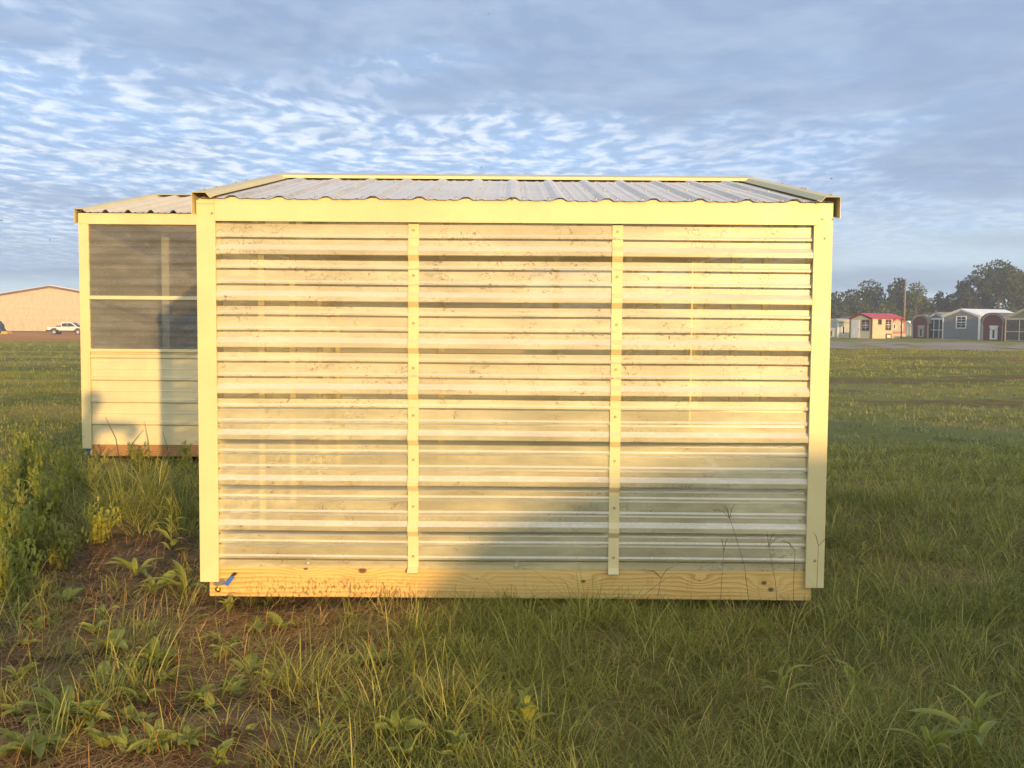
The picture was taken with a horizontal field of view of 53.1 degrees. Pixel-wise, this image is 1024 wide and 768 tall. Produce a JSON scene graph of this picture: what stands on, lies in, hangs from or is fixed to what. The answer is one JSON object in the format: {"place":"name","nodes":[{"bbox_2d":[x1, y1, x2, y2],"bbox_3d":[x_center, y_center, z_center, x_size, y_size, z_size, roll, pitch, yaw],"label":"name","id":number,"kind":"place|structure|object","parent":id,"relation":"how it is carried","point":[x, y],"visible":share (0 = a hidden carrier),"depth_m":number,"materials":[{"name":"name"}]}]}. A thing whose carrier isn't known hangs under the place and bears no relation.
{"place":"outdoors","nodes":[
{"label":"outdoors","id":0,"kind":"place"},
{"bbox_2d":[0,332,1023,767],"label":"ground","id":1,"kind":"structure","parent":0,"point":[870,384],"depth_m":5.23,"materials":[{"name":"green plant"}]},
{"bbox_2d":[0,699,33,715],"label":"weed plant","id":2,"kind":"object","parent":1,"relation":"on","point":[14,712],"visible":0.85,"depth_m":3.76,"materials":[{"name":"green plant"}]},
{"bbox_2d":[0,478,37,552],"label":"tall weed","id":3,"kind":"object","parent":1,"relation":"on","point":[3,517],"visible":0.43,"depth_m":6.29,"materials":[{"name":"green plant"}]},
{"bbox_2d":[0,662,39,680],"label":"weed plant","id":4,"kind":"object","parent":1,"relation":"on","point":[20,670],"visible":0.76,"depth_m":4.11,"materials":[{"name":"green plant"}]},
{"bbox_2d":[0,419,45,511],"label":"tall weed","id":5,"kind":"object","parent":1,"relation":"on","point":[21,473],"visible":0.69,"depth_m":7.39,"materials":[{"name":"green plant"}]},
{"bbox_2d":[0,445,45,490],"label":"tall weed","id":6,"kind":"object","parent":1,"relation":"on","point":[7,467],"visible":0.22,"depth_m":8.15,"materials":[{"name":"green plant"}]},
{"bbox_2d":[0,538,48,601],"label":"tall weed","id":7,"kind":"object","parent":1,"relation":"on","point":[6,575],"visible":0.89,"depth_m":5.24,"materials":[{"name":"green plant"}]},
{"bbox_2d":[0,501,52,576],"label":"tall weed","id":8,"kind":"object","parent":1,"relation":"on","point":[19,531],"visible":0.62,"depth_m":5.79,"materials":[{"name":"green plant"}]},
{"bbox_2d":[0,508,59,570],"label":"tall weed","id":9,"kind":"object","parent":1,"relation":"on","point":[41,545],"visible":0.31,"depth_m":5.96,"materials":[{"name":"green plant"}]},
{"bbox_2d":[13,614,51,629],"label":"weed plant","id":10,"kind":"object","parent":1,"relation":"on","point":[28,624],"visible":0.83,"depth_m":4.77,"materials":[{"name":"green plant"}]},
{"bbox_2d":[13,431,52,470],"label":"tall weed","id":11,"kind":"object","parent":1,"relation":"on","point":[41,443],"visible":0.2,"depth_m":9.42,"materials":[{"name":"green plant"}]},
{"bbox_2d":[22,432,48,477],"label":"tall weed","id":12,"kind":"object","parent":1,"relation":"on","point":[45,467],"visible":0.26,"depth_m":9.15,"materials":[{"name":"green plant"}]},
{"bbox_2d":[0,728,73,759],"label":"weed plant","id":13,"kind":"object","parent":1,"relation":"on","point":[25,749],"visible":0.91,"depth_m":3.37,"materials":[{"name":"green plant"}]},
{"bbox_2d":[1,459,74,539],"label":"tall weed","id":14,"kind":"object","parent":1,"relation":"on","point":[56,491],"visible":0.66,"depth_m":6.64,"materials":[{"name":"green plant"}]},
{"bbox_2d":[0,285,79,332],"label":"warehouse","id":15,"kind":"structure","parent":1,"relation":"on","point":[39,309],"depth_m":179.56,"materials":[{"name":"white metal"}]},
{"bbox_2d":[23,452,65,513],"bbox_3d":[-3.418,0.757,7.363,0.336,0.518,0.398,1,3,12],"label":"tall weed","id":16,"kind":"object","parent":1,"relation":"on","point":[35,471],"visible":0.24,"depth_m":7.37,"materials":[{"name":"green plant"}]},
{"bbox_2d":[29,732,68,750],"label":"weed plant","id":17,"kind":"object","parent":1,"relation":"on","point":[55,742],"visible":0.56,"depth_m":3.42,"materials":[{"name":"green plant"}]},
{"bbox_2d":[11,685,106,726],"bbox_3d":[-1.618,1.152,3.637,0.262,0.110,0.279,3,4,40],"label":"weed plant","id":18,"kind":"object","parent":1,"relation":"on","point":[85,704],"visible":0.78,"depth_m":3.66,"materials":[{"name":"green plant"}]},
{"bbox_2d":[46,322,79,334],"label":"pickup truck","id":19,"kind":"object","parent":1,"relation":"on","point":[69,327],"visible":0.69,"depth_m":154.97,"materials":[{"name":"white paint"}]},
{"bbox_2d":[38,523,88,570],"bbox_3d":[-2.669,0.965,6.066,0.324,0.285,0.332,2,4,26],"label":"tall weed","id":20,"kind":"object","parent":1,"relation":"on","point":[62,541],"visible":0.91,"depth_m":6.06,"materials":[{"name":"green plant"}]},
{"bbox_2d":[44,435,84,475],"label":"tall weed","id":21,"kind":"object","parent":1,"relation":"on","point":[61,455],"visible":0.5,"depth_m":9.39,"materials":[{"name":"green plant"}]},
{"bbox_2d":[50,587,83,604],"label":"weed plant","id":22,"kind":"object","parent":1,"relation":"on","point":[71,593],"visible":0.92,"depth_m":5.19,"materials":[{"name":"green plant"}]},
{"bbox_2d":[49,445,108,499],"bbox_3d":[-3.407,0.728,8.174,0.490,0.466,0.298,-3,5,-43],"label":"tall weed","id":23,"kind":"object","parent":1,"relation":"on","point":[78,475],"visible":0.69,"depth_m":8.13,"materials":[{"name":"green plant"}]},
{"bbox_2d":[73,620,109,632],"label":"weed plant","id":24,"kind":"object","parent":1,"relation":"on","point":[96,627],"visible":0.93,"depth_m":4.69,"materials":[{"name":"green plant"}]},
{"bbox_2d":[68,701,115,726],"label":"weed plant","id":25,"kind":"object","parent":1,"relation":"on","point":[99,715],"visible":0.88,"depth_m":3.63,"materials":[{"name":"green plant"}]},
{"bbox_2d":[83,727,113,746],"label":"weed plant","id":26,"kind":"object","parent":1,"relation":"on","point":[99,738],"visible":0.77,"depth_m":3.43,"materials":[{"name":"green plant"}]},
{"bbox_2d":[82,495,121,543],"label":"tall weed","id":27,"kind":"object","parent":1,"relation":"on","point":[96,524],"visible":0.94,"depth_m":6.69,"materials":[{"name":"green plant"}]},
{"bbox_2d":[84,604,119,615],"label":"weed plant","id":28,"kind":"object","parent":1,"relation":"on","point":[101,611],"visible":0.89,"depth_m":4.96,"materials":[{"name":"green plant"}]},
{"bbox_2d":[80,660,126,684],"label":"weed plant","id":29,"kind":"object","parent":1,"relation":"on","point":[100,668],"visible":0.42,"depth_m":4.06,"materials":[{"name":"green plant"}]},
{"bbox_2d":[86,627,130,651],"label":"weed plant","id":30,"kind":"object","parent":1,"relation":"on","point":[114,638],"visible":0.73,"depth_m":4.37,"materials":[{"name":"green plant"}]},
{"bbox_2d":[105,725,143,741],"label":"weed plant","id":31,"kind":"object","parent":1,"relation":"on","point":[124,729],"visible":0.45,"depth_m":3.46,"materials":[{"name":"green plant"}]},
{"bbox_2d":[111,734,141,753],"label":"weed plant","id":32,"kind":"object","parent":1,"relation":"on","point":[119,738],"visible":0.73,"depth_m":3.37,"materials":[{"name":"green plant"}]},
{"bbox_2d":[110,704,151,722],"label":"weed plant","id":33,"kind":"object","parent":1,"relation":"on","point":[129,708],"visible":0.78,"depth_m":3.67,"materials":[{"name":"green plant"}]},
{"bbox_2d":[105,557,162,574],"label":"weed plant","id":34,"kind":"object","parent":1,"relation":"on","point":[129,565],"visible":0.94,"depth_m":5.72,"materials":[{"name":"green plant"}]},
{"bbox_2d":[126,442,151,475],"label":"tall weed","id":35,"kind":"object","parent":1,"relation":"on","point":[136,458],"visible":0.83,"depth_m":9.37,"materials":[{"name":"green plant"}]},
{"bbox_2d":[120,737,160,754],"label":"weed plant","id":36,"kind":"object","parent":1,"relation":"on","point":[143,746],"visible":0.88,"depth_m":3.36,"materials":[{"name":"green plant"}]},
{"bbox_2d":[124,712,157,724],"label":"weed plant","id":37,"kind":"object","parent":1,"relation":"on","point":[136,718],"visible":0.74,"depth_m":3.63,"materials":[{"name":"green plant"}]},
{"bbox_2d":[116,687,167,703],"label":"weed plant","id":38,"kind":"object","parent":1,"relation":"on","point":[151,691],"visible":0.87,"depth_m":3.82,"materials":[{"name":"green plant"}]},
{"bbox_2d":[130,620,165,628],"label":"weed plant","id":39,"kind":"object","parent":1,"relation":"on","point":[159,621],"visible":0.65,"depth_m":4.77,"materials":[{"name":"green plant"}]},
{"bbox_2d":[123,636,179,668],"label":"weed plant","id":40,"kind":"object","parent":1,"relation":"on","point":[156,650],"visible":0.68,"depth_m":4.21,"materials":[{"name":"green plant"}]},
{"bbox_2d":[125,717,184,753],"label":"weed plant","id":41,"kind":"object","parent":1,"relation":"on","point":[158,723],"visible":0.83,"depth_m":3.39,"materials":[{"name":"green plant"}]},
{"bbox_2d":[132,569,189,596],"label":"weed plant","id":42,"kind":"object","parent":1,"relation":"on","point":[169,574],"visible":0.83,"depth_m":5.40,"materials":[{"name":"green plant"}]},
{"bbox_2d":[151,497,187,549],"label":"weed plant","id":43,"kind":"object","parent":1,"relation":"on","point":[166,534],"visible":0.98,"depth_m":6.27,"materials":[{"name":"green plant"}]},
{"bbox_2d":[154,664,186,680],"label":"weed plant","id":44,"kind":"object","parent":1,"relation":"on","point":[173,672],"visible":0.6,"depth_m":4.05,"materials":[{"name":"green plant"}]},
{"bbox_2d":[134,559,209,592],"bbox_3d":[-1.722,1.021,5.391,0.441,0.158,0.320,1,3,15],"label":"weed plant","id":45,"kind":"object","parent":1,"relation":"on","point":[178,567],"visible":0.69,"depth_m":5.36,"materials":[{"name":"green plant"}]},
{"bbox_2d":[172,440,194,475],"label":"tall weed","id":46,"kind":"object","parent":1,"relation":"on","point":[186,454],"visible":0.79,"depth_m":9.35,"materials":[{"name":"green plant"}]},
{"bbox_2d":[153,724,219,753],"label":"weed plant","id":47,"kind":"object","parent":1,"relation":"on","point":[188,742],"visible":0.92,"depth_m":3.41,"materials":[{"name":"green plant"}]},
{"bbox_2d":[174,684,219,701],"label":"weed plant","id":48,"kind":"object","parent":1,"relation":"on","point":[197,694],"visible":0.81,"depth_m":3.87,"materials":[{"name":"green plant"}]},
{"bbox_2d":[191,692,223,714],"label":"weed plant","id":49,"kind":"object","parent":1,"relation":"on","point":[211,703],"visible":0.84,"depth_m":3.73,"materials":[{"name":"green plant"}]},
{"bbox_2d":[200,737,235,766],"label":"weed plant","id":50,"kind":"object","parent":1,"relation":"on","point":[225,745],"visible":1,"depth_m":3.27,"materials":[{"name":"green plant"}]},
{"bbox_2d":[208,642,243,657],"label":"weed plant","id":51,"kind":"object","parent":1,"relation":"on","point":[224,649],"visible":0.89,"depth_m":4.41,"materials":[{"name":"green plant"}]},
{"bbox_2d":[218,594,237,616],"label":"weed plant","id":52,"kind":"object","parent":1,"relation":"on","point":[229,600],"visible":0.99,"depth_m":5.07,"materials":[{"name":"green plant"}]},
{"bbox_2d":[218,681,245,694],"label":"weed plant","id":53,"kind":"object","parent":1,"relation":"on","point":[230,689],"visible":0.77,"depth_m":3.96,"materials":[{"name":"green plant"}]},
{"bbox_2d":[217,674,246,686],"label":"weed plant","id":54,"kind":"object","parent":1,"relation":"on","point":[234,679],"visible":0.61,"depth_m":4.06,"materials":[{"name":"green plant"}]},
{"bbox_2d":[3,519,486,767],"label":"soil crumbs","id":55,"kind":"object","parent":1,"relation":"on","point":[82,563],"visible":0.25,"depth_m":5.05,"materials":[{"name":"brown soil"}]},
{"bbox_2d":[229,652,272,674],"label":"weed plant","id":56,"kind":"object","parent":1,"relation":"on","point":[239,664],"visible":0.91,"depth_m":4.20,"materials":[{"name":"green plant"}]},
{"bbox_2d":[242,616,273,632],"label":"weed plant","id":57,"kind":"object","parent":1,"relation":"on","point":[256,629],"visible":0.83,"depth_m":4.84,"materials":[{"name":"green plant"}]},
{"bbox_2d":[252,668,273,695],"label":"weed plant","id":58,"kind":"object","parent":1,"relation":"on","point":[267,675],"visible":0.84,"depth_m":3.90,"materials":[{"name":"green plant"}]},
{"bbox_2d":[263,612,300,629],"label":"weed plant","id":59,"kind":"object","parent":1,"relation":"on","point":[282,624],"visible":0.83,"depth_m":4.85,"materials":[{"name":"green plant"}]},
{"bbox_2d":[74,193,529,458],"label":"tall shed","id":60,"kind":"structure","parent":1,"relation":"on","point":[138,307],"depth_m":10.54,"materials":[{"name":"beige wood"}]},
{"bbox_2d":[0,440,624,767],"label":"weedy grass","id":61,"kind":"structure","parent":1,"relation":"on","point":[158,487],"depth_m":4.27,"materials":[{"name":"green plant"}]},
{"bbox_2d":[308,716,347,737],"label":"weed plant","id":62,"kind":"object","parent":1,"relation":"on","point":[313,732],"visible":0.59,"depth_m":3.58,"materials":[{"name":"green plant"}]},
{"bbox_2d":[321,691,358,711],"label":"weed plant","id":63,"kind":"object","parent":1,"relation":"on","point":[344,703],"visible":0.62,"depth_m":3.80,"materials":[{"name":"green plant"}]},
{"bbox_2d":[341,752,369,766],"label":"weed plant","id":64,"kind":"object","parent":1,"relation":"on","point":[354,757],"visible":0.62,"depth_m":3.32,"materials":[{"name":"green plant"}]},
{"bbox_2d":[344,653,383,664],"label":"weed plant","id":65,"kind":"object","parent":1,"relation":"on","point":[372,654],"visible":0.65,"depth_m":4.26,"materials":[{"name":"green plant"}]},
{"bbox_2d":[362,648,400,662],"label":"weed plant","id":66,"kind":"object","parent":1,"relation":"on","point":[384,652],"visible":0.69,"depth_m":4.30,"materials":[{"name":"green plant"}]},
{"bbox_2d":[364,709,428,737],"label":"weed plant","id":67,"kind":"object","parent":1,"relation":"on","point":[410,726],"visible":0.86,"depth_m":3.56,"materials":[{"name":"green plant"}]},
{"bbox_2d":[387,739,420,757],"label":"weed plant","id":68,"kind":"object","parent":1,"relation":"on","point":[407,748],"visible":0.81,"depth_m":3.41,"materials":[{"name":"green plant"}]},
{"bbox_2d":[0,490,827,767],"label":"dry straw","id":69,"kind":"object","parent":1,"relation":"on","point":[152,700],"visible":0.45,"depth_m":4.43,"materials":[{"name":"brown plant"}]},
{"bbox_2d":[440,723,477,763],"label":"weed plant","id":70,"kind":"object","parent":1,"relation":"on","point":[457,738],"visible":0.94,"depth_m":3.36,"materials":[{"name":"green plant"}]},
{"bbox_2d":[191,173,840,599],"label":"display shed","id":71,"kind":"structure","parent":1,"relation":"on","point":[705,297],"depth_m":5.09,"materials":[{"name":"beige metal"}]},
{"bbox_2d":[501,685,556,732],"bbox_3d":[0.055,1.144,3.598,0.156,0.189,0.147,2,4,31],"label":"weed plant","id":72,"kind":"object","parent":1,"relation":"on","point":[528,709],"visible":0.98,"depth_m":3.57,"materials":[{"name":"green plant"}]},
{"bbox_2d":[215,434,1023,767],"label":"meadow grass","id":73,"kind":"structure","parent":1,"relation":"on","point":[881,592],"depth_m":4.54,"materials":[{"name":"green plant"}]},
{"bbox_2d":[743,664,820,708],"bbox_3d":[1.015,1.142,3.818,0.257,0.194,0.177,0,3,-14],"label":"weed plant","id":74,"kind":"object","parent":1,"relation":"on","point":[782,679],"visible":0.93,"depth_m":3.82,"materials":[{"name":"green plant"}]},
{"bbox_2d":[554,477,1023,767],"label":"dry stems","id":75,"kind":"object","parent":1,"relation":"on","point":[801,623],"visible":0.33,"depth_m":4.66,"materials":[{"name":"plant"}]},
{"bbox_2d":[646,381,1023,464],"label":"dewy turf","id":76,"kind":"structure","parent":1,"relation":"on","point":[959,409],"depth_m":15.68,"materials":[{"name":"green plant"}]},
{"bbox_2d":[830,318,849,337],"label":"shed","id":77,"kind":"structure","parent":1,"relation":"on","point":[839,328],"depth_m":100.61,"materials":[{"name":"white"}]},
{"bbox_2d":[831,291,850,315],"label":"tree","id":78,"kind":"object","parent":1,"relation":"on","point":[837,304],"visible":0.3,"depth_m":183.59,"materials":[{"name":"green plant"}]},
{"bbox_2d":[831,310,851,317],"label":"bush","id":79,"kind":"object","parent":1,"relation":"on","point":[840,313],"visible":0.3,"depth_m":166.66,"materials":[{"name":"green plant"}]},
{"bbox_2d":[841,289,867,315],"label":"tree","id":80,"kind":"object","parent":1,"relation":"on","point":[852,301],"visible":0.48,"depth_m":186.64,"materials":[{"name":"green plant"}]},
{"bbox_2d":[834,660,887,699],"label":"weed plant","id":81,"kind":"object","parent":1,"relation":"on","point":[852,672],"visible":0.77,"depth_m":3.89,"materials":[{"name":"green plant"}]},
{"bbox_2d":[852,278,886,312],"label":"tree","id":82,"kind":"object","parent":1,"relation":"on","point":[870,295],"visible":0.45,"depth_m":187.77,"materials":[{"name":"green plant"}]},
{"bbox_2d":[848,313,903,338],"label":"garden cottage","id":83,"kind":"structure","parent":1,"relation":"on","point":[872,325],"depth_m":91.80,"materials":[{"name":"beige wood"}]},
{"bbox_2d":[851,320,859,337],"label":"door","id":84,"kind":"structure","parent":83,"relation":"in","point":[855,324],"depth_m":92.26,"materials":[{"name":"white wood"}]},
{"bbox_2d":[876,301,901,319],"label":"bush","id":85,"kind":"object","parent":1,"relation":"on","point":[885,308],"visible":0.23,"depth_m":166.88,"materials":[{"name":"green plant"}]},
{"bbox_2d":[883,277,907,310],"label":"tree","id":86,"kind":"object","parent":1,"relation":"on","point":[896,298],"visible":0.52,"depth_m":183.50,"materials":[{"name":"green plant"}]},
{"bbox_2d":[900,308,916,321],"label":"bush","id":87,"kind":"object","parent":1,"relation":"on","point":[909,314],"visible":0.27,"depth_m":166.79,"materials":[{"name":"green plant"}]},
{"bbox_2d":[899,281,930,313],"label":"tree","id":88,"kind":"object","parent":1,"relation":"on","point":[913,296],"visible":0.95,"depth_m":181.21,"materials":[{"name":"green plant"}]},
{"bbox_2d":[906,296,935,313],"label":"tree","id":89,"kind":"object","parent":1,"relation":"on","point":[920,311],"visible":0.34,"depth_m":188.07,"materials":[{"name":"green plant"}]},
{"bbox_2d":[911,314,931,337],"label":"shed","id":90,"kind":"structure","parent":1,"relation":"on","point":[921,325],"depth_m":97.69,"materials":[{"name":"red"}]},
{"bbox_2d":[881,722,976,767],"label":"weed plant","id":91,"kind":"object","parent":1,"relation":"on","point":[939,738],"visible":0.94,"depth_m":3.28,"materials":[{"name":"green plant"}]},
{"bbox_2d":[924,291,949,311],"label":"tree","id":92,"kind":"object","parent":1,"relation":"on","point":[941,305],"visible":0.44,"depth_m":185.02,"materials":[{"name":"green plant"}]},
{"bbox_2d":[929,312,949,338],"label":"screened kennel","id":93,"kind":"object","parent":1,"relation":"on","point":[936,324],"visible":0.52,"depth_m":96.78,"materials":[{"name":"grey metal"}]},
{"bbox_2d":[906,680,1011,759],"bbox_3d":[1.509,1.127,3.373,0.375,0.270,0.258,-2,4,-40],"label":"weed plant","id":94,"kind":"object","parent":1,"relation":"on","point":[980,702],"visible":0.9,"depth_m":3.35,"materials":[{"name":"green plant"}]},
{"bbox_2d":[944,275,982,311],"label":"tree","id":95,"kind":"object","parent":1,"relation":"on","point":[965,294],"visible":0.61,"depth_m":179.26,"materials":[{"name":"green plant"}]},
{"bbox_2d":[942,309,1013,339],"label":"grey shed","id":96,"kind":"structure","parent":1,"relation":"on","point":[964,324],"depth_m":89.82,"materials":[{"name":"grey wood"}]},
{"bbox_2d":[956,316,966,328],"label":"window","id":97,"kind":"structure","parent":96,"relation":"in","point":[961,321],"depth_m":89.75,"materials":[{"name":"white glass"}]},
{"bbox_2d":[975,286,996,308],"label":"tree","id":98,"kind":"object","parent":1,"relation":"on","point":[985,301],"visible":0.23,"depth_m":182.99,"materials":[{"name":"green plant"}]},
{"bbox_2d":[968,259,1023,309],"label":"tree","id":99,"kind":"object","parent":1,"relation":"on","point":[1006,281],"visible":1,"depth_m":175.94,"materials":[{"name":"green plant"}]},
{"bbox_2d":[980,313,1011,340],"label":"shed","id":100,"kind":"structure","parent":1,"relation":"on","point":[993,326],"depth_m":82.77,"materials":[{"name":"red"}]},
{"bbox_2d":[989,326,997,339],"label":"door","id":101,"kind":"structure","parent":100,"relation":"in","point":[993,329],"depth_m":82.74,"materials":[{"name":"white metal"}]},
{"bbox_2d":[1003,309,1023,340],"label":"screened kennel","id":102,"kind":"object","parent":1,"relation":"on","point":[1014,326],"visible":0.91,"depth_m":80.46,"materials":[{"name":"beige metal"}]},
{"bbox_2d":[0,0,1023,309],"label":"sky","id":103,"kind":"structure","parent":0,"point":[913,110],"materials":[{"name":"blue"}]},
{"bbox_2d":[892,319,905,335],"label":"shed","id":104,"kind":"structure","parent":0,"point":[896,329],"depth_m":117.64,"materials":[{"name":"beige wood"}]},
{"bbox_2d":[905,321,911,335],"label":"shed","id":105,"kind":"structure","parent":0,"point":[908,327],"depth_m":125.67,"materials":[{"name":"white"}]},
{"bbox_2d":[830,341,1023,350],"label":"gravel road","id":106,"kind":"structure","parent":0,"point":[952,345],"depth_m":65.70,"materials":[{"name":"grey gravel"}]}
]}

